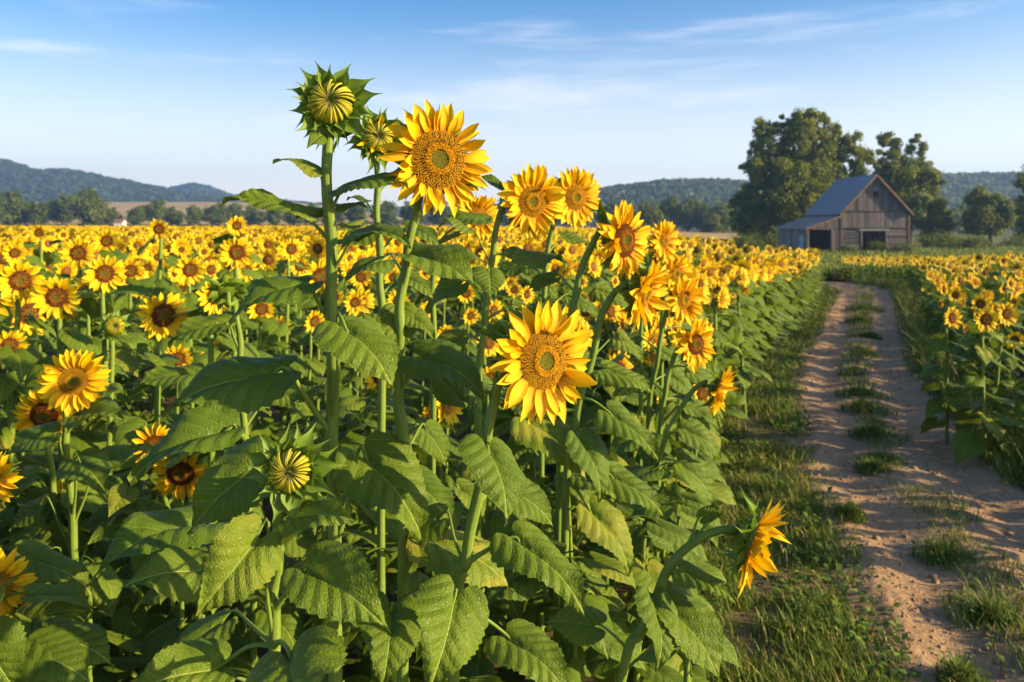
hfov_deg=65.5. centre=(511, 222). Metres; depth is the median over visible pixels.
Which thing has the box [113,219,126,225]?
house
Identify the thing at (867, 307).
grass tuft
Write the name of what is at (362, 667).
sunflower
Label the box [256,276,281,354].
sunflower
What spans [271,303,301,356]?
sunflower
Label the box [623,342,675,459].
sunflower
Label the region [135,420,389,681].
sunflower
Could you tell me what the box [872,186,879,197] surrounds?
loft window
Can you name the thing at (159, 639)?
sunflower
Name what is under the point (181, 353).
sunflower
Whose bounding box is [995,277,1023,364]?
sunflower
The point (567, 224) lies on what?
tree
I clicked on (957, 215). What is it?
tree
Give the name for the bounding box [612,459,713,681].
sunflower
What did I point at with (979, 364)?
sunflower
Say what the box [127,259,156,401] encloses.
sunflower
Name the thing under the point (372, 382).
sunflower
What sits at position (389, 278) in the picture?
sunflower
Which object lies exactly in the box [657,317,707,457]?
sunflower
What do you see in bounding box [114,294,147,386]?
sunflower
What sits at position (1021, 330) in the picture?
sunflower
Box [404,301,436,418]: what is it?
sunflower
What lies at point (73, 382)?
sunflower
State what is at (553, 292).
sunflower
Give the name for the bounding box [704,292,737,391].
sunflower
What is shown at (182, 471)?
sunflower
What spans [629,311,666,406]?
sunflower
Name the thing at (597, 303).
sunflower
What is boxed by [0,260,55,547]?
sunflower
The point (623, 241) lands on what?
sunflower
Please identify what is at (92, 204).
tree
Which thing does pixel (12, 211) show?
tree
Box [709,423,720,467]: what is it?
sunflower
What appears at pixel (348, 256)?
sunflower
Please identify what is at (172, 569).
sunflower
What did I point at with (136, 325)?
sunflower
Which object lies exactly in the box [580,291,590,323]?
sunflower
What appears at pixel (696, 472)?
sunflower
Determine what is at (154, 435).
sunflower
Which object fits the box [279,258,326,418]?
sunflower
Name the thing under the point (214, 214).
tree
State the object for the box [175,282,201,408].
sunflower
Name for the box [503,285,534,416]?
sunflower
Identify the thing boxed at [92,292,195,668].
sunflower
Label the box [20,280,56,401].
sunflower
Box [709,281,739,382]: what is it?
sunflower
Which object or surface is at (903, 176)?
tree
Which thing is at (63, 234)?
sunflower
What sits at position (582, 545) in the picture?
sunflower
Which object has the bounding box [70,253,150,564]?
sunflower
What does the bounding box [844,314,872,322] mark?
grass tuft
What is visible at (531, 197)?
sunflower
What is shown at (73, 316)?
sunflower
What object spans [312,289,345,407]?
sunflower
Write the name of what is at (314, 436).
sunflower
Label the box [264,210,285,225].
tree
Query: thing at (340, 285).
sunflower
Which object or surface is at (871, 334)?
grass tuft
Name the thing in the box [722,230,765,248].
bush
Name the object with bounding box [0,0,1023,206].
sky
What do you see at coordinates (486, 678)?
sunflower
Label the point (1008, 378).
sunflower
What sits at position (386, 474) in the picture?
sunflower
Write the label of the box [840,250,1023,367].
sunflower field
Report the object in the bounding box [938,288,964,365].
sunflower
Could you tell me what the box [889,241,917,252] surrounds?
bush
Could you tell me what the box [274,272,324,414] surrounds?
sunflower
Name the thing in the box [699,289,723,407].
sunflower
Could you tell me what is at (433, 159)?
sunflower
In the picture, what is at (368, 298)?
sunflower
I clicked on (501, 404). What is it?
sunflower
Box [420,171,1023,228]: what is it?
forest
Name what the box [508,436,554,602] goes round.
sunflower
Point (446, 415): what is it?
sunflower
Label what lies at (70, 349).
sunflower
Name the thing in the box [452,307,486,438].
sunflower
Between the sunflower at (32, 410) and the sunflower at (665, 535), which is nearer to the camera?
the sunflower at (665, 535)
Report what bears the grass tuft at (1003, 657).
on the dirt track
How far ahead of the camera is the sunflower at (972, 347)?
9.99 m
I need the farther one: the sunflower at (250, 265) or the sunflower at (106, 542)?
the sunflower at (250, 265)
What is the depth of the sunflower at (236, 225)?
6.15 m
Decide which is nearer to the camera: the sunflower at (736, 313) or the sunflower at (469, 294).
the sunflower at (469, 294)
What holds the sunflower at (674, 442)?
on the grass verge
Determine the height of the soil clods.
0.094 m
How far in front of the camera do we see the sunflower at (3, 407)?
7.51 m
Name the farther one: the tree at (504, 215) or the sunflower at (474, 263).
the tree at (504, 215)
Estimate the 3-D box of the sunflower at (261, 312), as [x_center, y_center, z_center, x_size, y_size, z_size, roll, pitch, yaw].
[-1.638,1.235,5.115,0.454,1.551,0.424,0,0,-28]
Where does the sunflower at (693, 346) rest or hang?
on the grass verge
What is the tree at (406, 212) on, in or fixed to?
on the ground at (262, 652)
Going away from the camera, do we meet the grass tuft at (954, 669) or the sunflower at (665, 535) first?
the sunflower at (665, 535)
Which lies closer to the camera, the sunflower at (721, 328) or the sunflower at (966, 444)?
the sunflower at (966, 444)
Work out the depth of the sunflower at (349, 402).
4.08 m
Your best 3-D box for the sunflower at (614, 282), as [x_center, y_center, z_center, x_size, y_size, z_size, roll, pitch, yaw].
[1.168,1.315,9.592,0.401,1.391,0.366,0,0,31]
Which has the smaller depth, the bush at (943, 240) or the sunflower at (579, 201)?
the sunflower at (579, 201)
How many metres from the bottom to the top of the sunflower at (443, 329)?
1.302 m
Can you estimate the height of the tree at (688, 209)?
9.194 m
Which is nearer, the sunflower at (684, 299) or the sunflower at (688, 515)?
the sunflower at (688, 515)
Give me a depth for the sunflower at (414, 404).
7.76 m
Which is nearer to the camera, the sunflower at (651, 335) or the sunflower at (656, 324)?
the sunflower at (651, 335)
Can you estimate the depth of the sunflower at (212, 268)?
8.94 m
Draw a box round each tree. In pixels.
[0,190,27,225]
[9,198,34,225]
[26,202,54,225]
[45,193,78,225]
[66,186,111,225]
[97,206,124,225]
[125,206,146,225]
[140,199,168,223]
[162,206,185,225]
[184,204,205,224]
[201,202,227,225]
[224,203,246,221]
[242,206,267,225]
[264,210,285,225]
[282,212,305,225]
[304,203,322,225]
[320,206,346,223]
[344,204,368,223]
[367,200,400,224]
[398,201,426,222]
[426,202,457,225]
[496,198,509,225]
[558,219,581,226]
[593,201,620,224]
[633,199,669,228]
[656,195,681,228]
[670,197,700,231]
[694,202,720,232]
[711,200,733,232]
[727,106,877,242]
[867,131,958,243]
[949,207,963,233]
[956,202,970,234]
[957,183,1021,245]
[1007,214,1023,231]
[1009,164,1023,238]
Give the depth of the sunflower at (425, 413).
3.60 m
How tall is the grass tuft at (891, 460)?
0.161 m
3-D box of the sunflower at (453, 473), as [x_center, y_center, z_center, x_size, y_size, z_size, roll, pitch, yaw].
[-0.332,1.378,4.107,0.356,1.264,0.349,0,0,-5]
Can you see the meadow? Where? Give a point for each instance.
(997, 239)
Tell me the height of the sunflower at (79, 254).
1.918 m
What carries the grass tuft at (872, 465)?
on the dirt track
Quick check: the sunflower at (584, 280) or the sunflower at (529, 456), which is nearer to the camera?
the sunflower at (529, 456)
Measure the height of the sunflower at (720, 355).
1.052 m
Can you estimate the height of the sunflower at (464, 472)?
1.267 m
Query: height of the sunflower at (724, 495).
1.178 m
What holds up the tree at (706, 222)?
on the ground at (262, 652)
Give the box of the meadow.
[689,231,1022,279]
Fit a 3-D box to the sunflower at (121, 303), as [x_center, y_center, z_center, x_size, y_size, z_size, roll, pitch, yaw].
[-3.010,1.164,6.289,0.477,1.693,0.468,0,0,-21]
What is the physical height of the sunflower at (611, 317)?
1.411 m
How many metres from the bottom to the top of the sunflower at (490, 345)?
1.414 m
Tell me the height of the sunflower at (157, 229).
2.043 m
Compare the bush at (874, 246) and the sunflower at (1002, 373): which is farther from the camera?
the bush at (874, 246)
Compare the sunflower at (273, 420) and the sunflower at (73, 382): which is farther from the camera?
the sunflower at (273, 420)
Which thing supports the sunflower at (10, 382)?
on the ground at (262, 652)
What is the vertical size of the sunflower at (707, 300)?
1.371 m
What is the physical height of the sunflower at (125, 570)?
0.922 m
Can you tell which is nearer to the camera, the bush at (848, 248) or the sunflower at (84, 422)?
the sunflower at (84, 422)
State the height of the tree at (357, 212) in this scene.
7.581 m
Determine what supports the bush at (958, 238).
on the meadow
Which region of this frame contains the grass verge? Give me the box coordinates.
[701,281,1023,681]
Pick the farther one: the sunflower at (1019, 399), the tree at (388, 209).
the tree at (388, 209)
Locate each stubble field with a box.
[0,202,402,223]
[298,226,740,238]
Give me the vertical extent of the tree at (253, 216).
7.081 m
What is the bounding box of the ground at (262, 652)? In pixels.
[0,220,1023,681]
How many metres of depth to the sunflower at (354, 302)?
5.33 m
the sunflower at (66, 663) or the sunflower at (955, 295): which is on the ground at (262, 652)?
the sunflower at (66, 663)
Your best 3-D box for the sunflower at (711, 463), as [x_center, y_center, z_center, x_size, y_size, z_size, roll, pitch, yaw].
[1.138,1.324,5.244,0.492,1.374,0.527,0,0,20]
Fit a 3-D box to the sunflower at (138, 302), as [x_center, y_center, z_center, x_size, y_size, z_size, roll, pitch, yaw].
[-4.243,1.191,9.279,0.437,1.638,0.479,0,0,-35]
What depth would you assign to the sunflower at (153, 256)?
8.93 m
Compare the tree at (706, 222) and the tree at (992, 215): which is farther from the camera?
the tree at (706, 222)
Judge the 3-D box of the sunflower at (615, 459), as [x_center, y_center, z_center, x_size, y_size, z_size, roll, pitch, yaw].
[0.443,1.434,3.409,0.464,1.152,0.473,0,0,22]
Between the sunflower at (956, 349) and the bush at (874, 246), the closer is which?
the sunflower at (956, 349)
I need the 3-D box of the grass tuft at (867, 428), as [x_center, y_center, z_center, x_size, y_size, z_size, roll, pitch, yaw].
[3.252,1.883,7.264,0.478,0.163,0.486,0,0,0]
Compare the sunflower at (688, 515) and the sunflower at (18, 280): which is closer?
the sunflower at (688, 515)
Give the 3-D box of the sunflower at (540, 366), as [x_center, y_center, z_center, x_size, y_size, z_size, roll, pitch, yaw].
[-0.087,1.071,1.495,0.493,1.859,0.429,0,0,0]
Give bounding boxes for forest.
[0,158,402,217]
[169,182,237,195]
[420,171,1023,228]
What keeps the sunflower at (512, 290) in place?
on the ground at (262, 652)
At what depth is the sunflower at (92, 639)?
1.69 m
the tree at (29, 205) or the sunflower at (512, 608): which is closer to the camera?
the sunflower at (512, 608)
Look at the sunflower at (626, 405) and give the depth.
6.92 m
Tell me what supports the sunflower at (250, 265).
on the ground at (262, 652)
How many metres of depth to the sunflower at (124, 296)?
8.99 m
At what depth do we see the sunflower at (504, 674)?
3.06 m
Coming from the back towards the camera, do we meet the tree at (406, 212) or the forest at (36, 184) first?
the forest at (36, 184)
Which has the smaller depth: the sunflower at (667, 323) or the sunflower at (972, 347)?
the sunflower at (667, 323)
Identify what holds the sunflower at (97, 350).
on the ground at (262, 652)
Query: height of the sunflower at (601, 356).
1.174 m
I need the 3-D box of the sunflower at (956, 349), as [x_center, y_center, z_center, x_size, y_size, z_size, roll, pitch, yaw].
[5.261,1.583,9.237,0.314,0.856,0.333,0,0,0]
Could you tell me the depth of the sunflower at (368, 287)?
8.80 m
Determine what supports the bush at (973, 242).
on the meadow
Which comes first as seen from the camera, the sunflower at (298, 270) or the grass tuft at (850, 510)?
the grass tuft at (850, 510)
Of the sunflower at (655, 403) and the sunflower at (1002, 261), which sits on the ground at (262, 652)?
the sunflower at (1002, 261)
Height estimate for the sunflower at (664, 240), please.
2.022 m
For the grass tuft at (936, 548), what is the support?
on the dirt track
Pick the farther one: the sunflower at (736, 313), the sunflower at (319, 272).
the sunflower at (736, 313)
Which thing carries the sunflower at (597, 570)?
on the ground at (262, 652)
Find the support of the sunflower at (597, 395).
on the ground at (262, 652)
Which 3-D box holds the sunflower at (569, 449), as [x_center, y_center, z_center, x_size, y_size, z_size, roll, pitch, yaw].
[0.193,1.046,2.215,0.546,1.907,0.444,0,0,0]
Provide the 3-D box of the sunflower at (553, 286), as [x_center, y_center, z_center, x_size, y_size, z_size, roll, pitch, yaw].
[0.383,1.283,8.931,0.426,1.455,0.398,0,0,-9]
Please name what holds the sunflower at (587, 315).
on the ground at (262, 652)
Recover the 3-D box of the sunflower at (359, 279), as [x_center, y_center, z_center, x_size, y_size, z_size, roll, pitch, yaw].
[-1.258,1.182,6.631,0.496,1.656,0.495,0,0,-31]
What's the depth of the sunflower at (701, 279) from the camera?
7.57 m
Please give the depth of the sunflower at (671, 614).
1.63 m
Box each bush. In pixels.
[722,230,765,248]
[751,231,777,247]
[836,243,859,251]
[866,239,888,253]
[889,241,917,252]
[911,228,957,249]
[929,231,984,246]
[956,234,993,249]
[996,229,1023,246]
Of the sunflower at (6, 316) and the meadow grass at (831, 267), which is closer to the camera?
the sunflower at (6, 316)
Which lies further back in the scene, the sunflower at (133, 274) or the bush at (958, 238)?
the bush at (958, 238)
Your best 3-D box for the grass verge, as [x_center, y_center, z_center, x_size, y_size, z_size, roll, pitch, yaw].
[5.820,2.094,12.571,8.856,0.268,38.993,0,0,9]
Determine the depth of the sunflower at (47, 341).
6.14 m
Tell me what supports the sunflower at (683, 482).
on the grass verge
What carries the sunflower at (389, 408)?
on the ground at (262, 652)
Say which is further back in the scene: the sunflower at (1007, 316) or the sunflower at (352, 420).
the sunflower at (1007, 316)
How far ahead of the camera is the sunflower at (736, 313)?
9.82 m
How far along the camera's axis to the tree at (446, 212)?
253.73 m
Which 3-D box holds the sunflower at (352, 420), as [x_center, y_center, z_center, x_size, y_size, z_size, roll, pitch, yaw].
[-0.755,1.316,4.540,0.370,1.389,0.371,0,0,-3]
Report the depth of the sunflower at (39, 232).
6.81 m
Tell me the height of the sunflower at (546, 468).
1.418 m
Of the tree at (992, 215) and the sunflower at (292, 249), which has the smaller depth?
the sunflower at (292, 249)
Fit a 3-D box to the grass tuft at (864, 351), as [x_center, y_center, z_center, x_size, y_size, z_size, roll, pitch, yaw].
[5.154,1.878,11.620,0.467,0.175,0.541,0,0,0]
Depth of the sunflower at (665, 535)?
2.26 m
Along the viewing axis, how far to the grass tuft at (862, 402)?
8.27 m
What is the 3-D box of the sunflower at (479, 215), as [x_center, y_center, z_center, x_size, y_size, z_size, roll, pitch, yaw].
[-0.236,0.947,2.695,0.438,2.107,0.413,0,0,8]
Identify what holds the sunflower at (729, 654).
on the grass verge
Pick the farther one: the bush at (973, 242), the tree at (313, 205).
the tree at (313, 205)
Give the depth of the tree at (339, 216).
251.51 m
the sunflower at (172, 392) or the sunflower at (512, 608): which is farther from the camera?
the sunflower at (172, 392)
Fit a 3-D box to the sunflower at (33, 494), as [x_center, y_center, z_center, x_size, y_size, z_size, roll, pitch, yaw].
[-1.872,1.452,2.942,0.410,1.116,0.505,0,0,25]
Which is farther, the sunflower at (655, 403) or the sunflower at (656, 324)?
the sunflower at (656, 324)
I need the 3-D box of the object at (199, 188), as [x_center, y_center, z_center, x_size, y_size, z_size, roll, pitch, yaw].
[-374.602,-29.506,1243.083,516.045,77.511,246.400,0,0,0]
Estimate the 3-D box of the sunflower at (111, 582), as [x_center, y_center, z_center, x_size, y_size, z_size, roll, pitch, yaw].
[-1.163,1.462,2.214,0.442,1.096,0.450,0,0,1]
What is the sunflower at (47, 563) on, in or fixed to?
on the ground at (262, 652)
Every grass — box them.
[750,244,1023,279]
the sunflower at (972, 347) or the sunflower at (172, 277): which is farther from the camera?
the sunflower at (972, 347)
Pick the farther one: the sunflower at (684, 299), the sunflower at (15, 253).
the sunflower at (15, 253)
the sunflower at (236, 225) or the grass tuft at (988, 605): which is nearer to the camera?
the grass tuft at (988, 605)
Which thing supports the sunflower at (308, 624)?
on the ground at (262, 652)
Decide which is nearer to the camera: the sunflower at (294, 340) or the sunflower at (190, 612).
the sunflower at (190, 612)
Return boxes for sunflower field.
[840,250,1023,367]
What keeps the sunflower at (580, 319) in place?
on the ground at (262, 652)
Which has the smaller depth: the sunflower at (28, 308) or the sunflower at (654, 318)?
the sunflower at (28, 308)
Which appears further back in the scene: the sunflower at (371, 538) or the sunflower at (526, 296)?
the sunflower at (526, 296)
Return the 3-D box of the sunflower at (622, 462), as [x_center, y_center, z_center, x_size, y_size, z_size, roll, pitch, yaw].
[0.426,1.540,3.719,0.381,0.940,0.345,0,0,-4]
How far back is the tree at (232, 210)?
257.09 m
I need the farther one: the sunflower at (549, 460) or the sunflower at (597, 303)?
the sunflower at (597, 303)
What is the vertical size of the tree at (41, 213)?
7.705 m
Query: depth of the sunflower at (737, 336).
7.99 m
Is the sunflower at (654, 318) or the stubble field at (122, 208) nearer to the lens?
the sunflower at (654, 318)
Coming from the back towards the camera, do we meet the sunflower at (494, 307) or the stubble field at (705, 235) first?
the stubble field at (705, 235)
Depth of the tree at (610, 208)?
198.96 m
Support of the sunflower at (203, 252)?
on the ground at (262, 652)
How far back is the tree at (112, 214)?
252.09 m
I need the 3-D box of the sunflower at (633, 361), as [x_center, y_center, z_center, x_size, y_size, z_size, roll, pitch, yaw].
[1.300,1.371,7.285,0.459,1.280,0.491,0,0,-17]
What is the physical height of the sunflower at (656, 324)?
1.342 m
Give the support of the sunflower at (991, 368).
on the grass verge
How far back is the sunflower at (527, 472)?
3.22 m
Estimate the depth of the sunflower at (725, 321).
9.17 m
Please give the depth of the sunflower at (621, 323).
6.35 m
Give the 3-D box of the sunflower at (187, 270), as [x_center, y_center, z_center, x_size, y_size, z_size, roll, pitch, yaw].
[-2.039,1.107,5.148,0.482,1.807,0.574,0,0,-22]
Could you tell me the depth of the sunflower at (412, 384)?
5.57 m
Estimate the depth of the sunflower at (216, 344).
5.58 m
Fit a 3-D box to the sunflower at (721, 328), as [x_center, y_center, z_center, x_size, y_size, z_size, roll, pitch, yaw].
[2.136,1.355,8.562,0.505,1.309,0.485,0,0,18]
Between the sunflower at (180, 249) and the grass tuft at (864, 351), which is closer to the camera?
the sunflower at (180, 249)
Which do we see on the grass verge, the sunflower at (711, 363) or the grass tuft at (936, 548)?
the sunflower at (711, 363)
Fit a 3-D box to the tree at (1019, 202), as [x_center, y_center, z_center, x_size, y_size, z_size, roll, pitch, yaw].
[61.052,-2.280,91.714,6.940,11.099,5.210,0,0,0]
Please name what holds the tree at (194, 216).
on the ground at (262, 652)
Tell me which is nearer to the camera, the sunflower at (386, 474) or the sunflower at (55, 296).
the sunflower at (386, 474)
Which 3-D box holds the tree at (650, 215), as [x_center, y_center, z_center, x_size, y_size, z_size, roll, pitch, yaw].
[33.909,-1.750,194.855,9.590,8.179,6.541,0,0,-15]
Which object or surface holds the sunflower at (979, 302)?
on the grass verge
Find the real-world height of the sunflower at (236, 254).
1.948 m
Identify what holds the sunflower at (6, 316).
on the ground at (262, 652)
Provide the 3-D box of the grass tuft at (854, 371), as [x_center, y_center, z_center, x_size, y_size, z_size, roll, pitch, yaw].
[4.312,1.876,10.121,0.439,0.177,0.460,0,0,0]
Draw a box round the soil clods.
[796,320,1023,681]
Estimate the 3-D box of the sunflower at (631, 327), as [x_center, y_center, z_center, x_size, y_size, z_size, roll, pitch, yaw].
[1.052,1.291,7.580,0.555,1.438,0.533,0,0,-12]
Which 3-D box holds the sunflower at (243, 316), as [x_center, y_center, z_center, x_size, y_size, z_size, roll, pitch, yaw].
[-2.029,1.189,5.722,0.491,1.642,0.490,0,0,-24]
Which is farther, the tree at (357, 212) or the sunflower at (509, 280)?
the tree at (357, 212)
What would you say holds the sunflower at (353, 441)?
on the ground at (262, 652)
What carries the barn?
on the ground at (262, 652)
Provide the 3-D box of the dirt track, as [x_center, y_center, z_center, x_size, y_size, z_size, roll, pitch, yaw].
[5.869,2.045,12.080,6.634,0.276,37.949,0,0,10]
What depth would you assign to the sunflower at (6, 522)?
2.75 m
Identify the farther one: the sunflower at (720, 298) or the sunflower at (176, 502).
the sunflower at (720, 298)
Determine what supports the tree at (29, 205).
on the ground at (262, 652)
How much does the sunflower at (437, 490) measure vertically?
2.324 m
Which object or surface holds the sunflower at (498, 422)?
on the ground at (262, 652)
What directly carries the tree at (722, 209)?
on the ground at (262, 652)
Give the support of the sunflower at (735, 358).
on the grass verge
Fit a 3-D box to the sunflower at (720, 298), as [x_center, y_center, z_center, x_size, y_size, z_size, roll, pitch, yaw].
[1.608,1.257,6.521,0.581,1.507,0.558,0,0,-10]
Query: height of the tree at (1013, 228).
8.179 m
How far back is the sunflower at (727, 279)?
9.65 m
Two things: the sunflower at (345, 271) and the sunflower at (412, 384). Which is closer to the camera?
the sunflower at (412, 384)
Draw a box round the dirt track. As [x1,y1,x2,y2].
[778,281,1023,681]
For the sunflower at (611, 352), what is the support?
on the ground at (262, 652)
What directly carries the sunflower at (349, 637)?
on the ground at (262, 652)
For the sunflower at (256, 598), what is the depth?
2.04 m
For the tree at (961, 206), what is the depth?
195.26 m
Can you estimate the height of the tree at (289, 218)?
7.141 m
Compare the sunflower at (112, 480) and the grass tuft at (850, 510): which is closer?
the sunflower at (112, 480)
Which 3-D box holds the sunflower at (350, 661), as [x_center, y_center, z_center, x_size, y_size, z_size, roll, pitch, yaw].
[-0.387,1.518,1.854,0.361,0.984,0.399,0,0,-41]
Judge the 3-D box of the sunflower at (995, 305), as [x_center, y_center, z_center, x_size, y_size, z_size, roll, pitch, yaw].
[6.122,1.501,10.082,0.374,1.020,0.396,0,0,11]
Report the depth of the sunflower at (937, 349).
6.98 m
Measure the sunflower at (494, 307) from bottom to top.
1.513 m
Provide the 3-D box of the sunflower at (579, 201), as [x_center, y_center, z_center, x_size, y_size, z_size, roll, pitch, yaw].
[0.132,0.893,2.884,0.481,2.214,0.376,0,0,0]
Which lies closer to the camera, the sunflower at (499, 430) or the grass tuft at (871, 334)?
the sunflower at (499, 430)
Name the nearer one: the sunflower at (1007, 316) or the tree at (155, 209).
the sunflower at (1007, 316)
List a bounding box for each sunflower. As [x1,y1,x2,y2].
[0,243,55,476]
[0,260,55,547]
[0,275,114,557]
[0,288,19,463]
[0,295,57,500]
[0,329,53,533]
[0,343,41,410]
[0,451,91,595]
[0,461,57,583]
[0,521,21,555]
[0,547,113,681]
[0,577,92,681]
[1,384,137,681]
[2,224,68,369]
[2,260,37,342]
[7,348,153,681]
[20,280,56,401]
[20,283,56,395]
[30,311,88,480]
[35,237,101,480]
[41,475,126,654]
[44,277,139,469]
[45,230,75,345]
[52,492,130,655]
[56,229,151,481]
[62,278,83,352]
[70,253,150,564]
[70,322,92,427]
[70,555,151,681]
[73,309,151,557]
[88,480,187,681]
[91,272,317,681]
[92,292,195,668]
[107,480,162,578]
[109,218,185,495]
[109,267,149,420]
[109,293,134,384]
[113,258,152,474]
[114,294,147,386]
[118,295,166,412]
[120,421,205,613]
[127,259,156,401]
[129,588,258,681]
[131,451,265,643]
[134,258,156,394]
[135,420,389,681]
[138,249,173,366]
[143,477,186,506]
[147,275,264,619]
[147,343,193,498]
[153,291,189,410]
[155,255,223,413]
[159,543,265,676]
[161,62,429,681]
[162,244,202,343]
[167,266,195,384]
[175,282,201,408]
[175,445,266,677]
[189,215,271,443]
[191,236,291,571]
[191,246,210,352]
[193,259,221,359]
[195,340,228,456]
[197,275,250,441]
[218,260,271,415]
[243,302,293,505]
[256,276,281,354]
[260,315,304,425]
[261,491,391,648]
[262,238,321,440]
[262,268,305,425]
[270,309,342,440]
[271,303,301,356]
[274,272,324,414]
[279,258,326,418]
[283,405,372,658]
[286,495,369,659]
[287,259,341,441]
[292,426,346,557]
[307,545,415,681]
[312,105,453,603]
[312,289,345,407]
[320,265,363,421]
[323,292,366,483]
[323,496,446,681]
[324,659,355,681]
[337,259,354,367]
[338,99,514,681]
[338,251,356,367]
[338,287,375,440]
[339,271,377,434]
[339,395,392,551]
[341,413,424,596]
[346,377,391,430]
[353,280,377,396]
[356,375,411,550]
[361,389,393,429]
[367,290,425,431]
[372,192,498,665]
[384,269,410,404]
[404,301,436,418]
[407,274,451,419]
[408,299,596,681]
[413,401,492,668]
[413,405,464,596]
[418,276,451,408]
[425,163,567,677]
[428,324,467,468]
[443,401,465,506]
[449,337,502,500]
[450,285,481,435]
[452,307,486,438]
[454,495,523,681]
[455,260,481,355]
[459,366,515,522]
[460,675,500,681]
[468,299,507,441]
[480,281,509,407]
[481,365,532,537]
[486,256,673,645]
[488,199,652,681]
[493,388,533,468]
[494,457,610,678]
[496,276,516,389]
[497,165,617,630]
[497,488,553,681]
[502,282,520,416]
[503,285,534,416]
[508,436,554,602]
[508,540,648,681]
[522,473,606,678]
[525,463,555,482]
[531,399,587,491]
[539,283,563,303]
[544,321,608,512]
[545,488,790,681]
[549,276,558,298]
[550,316,604,475]
[554,415,609,555]
[566,299,606,414]
[568,275,587,297]
[573,350,653,583]
[575,505,699,681]
[577,454,626,612]
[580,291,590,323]
[581,305,635,439]
[581,427,636,681]
[584,301,615,383]
[591,311,636,440]
[591,347,630,444]
[593,364,738,665]
[594,317,609,366]
[598,220,682,557]
[599,276,619,354]
[604,307,630,436]
[605,274,711,586]
[610,305,638,408]
[612,252,714,553]
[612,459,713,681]
[613,317,722,649]
[622,316,671,452]
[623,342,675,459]
[627,326,669,437]
[627,494,726,681]
[628,635,742,681]
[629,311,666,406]
[632,308,659,363]
[634,383,681,552]
[642,438,680,521]
[654,467,709,594]
[656,323,720,481]
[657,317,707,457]
[661,364,726,518]
[665,317,673,336]
[669,364,717,452]
[669,383,738,548]
[670,360,735,501]
[694,303,717,435]
[696,318,733,467]
[697,273,717,364]
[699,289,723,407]
[700,286,753,445]
[703,290,727,395]
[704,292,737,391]
[708,323,726,401]
[709,276,744,357]
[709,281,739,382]
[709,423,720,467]
[712,323,728,396]
[717,267,772,419]
[717,318,729,363]
[718,294,739,365]
[721,280,745,365]
[730,292,749,359]
[917,306,979,444]
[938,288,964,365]
[942,307,1023,464]
[949,324,973,377]
[959,294,1006,397]
[962,311,976,369]
[969,302,1023,453]
[971,332,994,376]
[976,321,1011,398]
[984,302,1011,370]
[985,256,1023,320]
[988,332,1023,430]
[992,335,1018,397]
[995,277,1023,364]
[1011,359,1023,429]
[1015,389,1023,431]
[1017,314,1023,361]
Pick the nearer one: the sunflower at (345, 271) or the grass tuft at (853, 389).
the sunflower at (345, 271)
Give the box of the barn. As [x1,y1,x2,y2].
[774,174,913,252]
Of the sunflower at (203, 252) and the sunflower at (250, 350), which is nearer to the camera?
the sunflower at (250, 350)
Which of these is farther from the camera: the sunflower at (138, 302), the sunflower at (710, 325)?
the sunflower at (138, 302)
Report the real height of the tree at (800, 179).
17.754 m
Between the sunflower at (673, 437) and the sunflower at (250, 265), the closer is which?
the sunflower at (673, 437)
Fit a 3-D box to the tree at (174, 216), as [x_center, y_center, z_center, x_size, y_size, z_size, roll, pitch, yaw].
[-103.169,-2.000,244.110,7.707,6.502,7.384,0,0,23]
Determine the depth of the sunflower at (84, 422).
7.19 m
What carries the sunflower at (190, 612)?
on the ground at (262, 652)
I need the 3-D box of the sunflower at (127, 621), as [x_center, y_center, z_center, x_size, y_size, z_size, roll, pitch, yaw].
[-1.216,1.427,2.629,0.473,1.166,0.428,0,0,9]
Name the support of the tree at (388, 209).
on the ground at (262, 652)
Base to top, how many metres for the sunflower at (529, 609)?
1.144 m
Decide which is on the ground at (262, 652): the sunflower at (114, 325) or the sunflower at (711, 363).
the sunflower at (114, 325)
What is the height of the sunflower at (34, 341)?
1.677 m
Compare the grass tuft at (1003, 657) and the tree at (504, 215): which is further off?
the tree at (504, 215)
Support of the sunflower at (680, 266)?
on the grass verge
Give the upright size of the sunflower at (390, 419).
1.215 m
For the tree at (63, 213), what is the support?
on the ground at (262, 652)
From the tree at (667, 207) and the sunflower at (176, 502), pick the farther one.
the tree at (667, 207)
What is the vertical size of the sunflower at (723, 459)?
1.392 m
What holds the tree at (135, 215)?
on the ground at (262, 652)
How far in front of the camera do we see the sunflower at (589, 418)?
4.27 m
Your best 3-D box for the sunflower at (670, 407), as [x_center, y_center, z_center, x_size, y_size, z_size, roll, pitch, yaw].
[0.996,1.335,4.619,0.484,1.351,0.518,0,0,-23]
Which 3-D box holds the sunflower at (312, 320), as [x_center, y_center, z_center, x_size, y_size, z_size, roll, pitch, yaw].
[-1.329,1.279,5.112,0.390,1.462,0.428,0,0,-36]
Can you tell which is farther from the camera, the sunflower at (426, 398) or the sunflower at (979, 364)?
the sunflower at (979, 364)
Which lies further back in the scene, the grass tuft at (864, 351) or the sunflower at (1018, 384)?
the grass tuft at (864, 351)
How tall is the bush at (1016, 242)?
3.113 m
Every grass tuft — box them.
[830,495,871,524]
[833,384,881,398]
[835,365,867,376]
[839,396,888,414]
[844,303,884,312]
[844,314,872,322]
[847,422,900,440]
[848,454,899,475]
[852,347,879,358]
[854,448,913,468]
[857,329,884,339]
[911,533,986,570]
[920,646,994,681]
[939,584,1023,640]
[983,622,1023,681]
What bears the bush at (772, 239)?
on the meadow

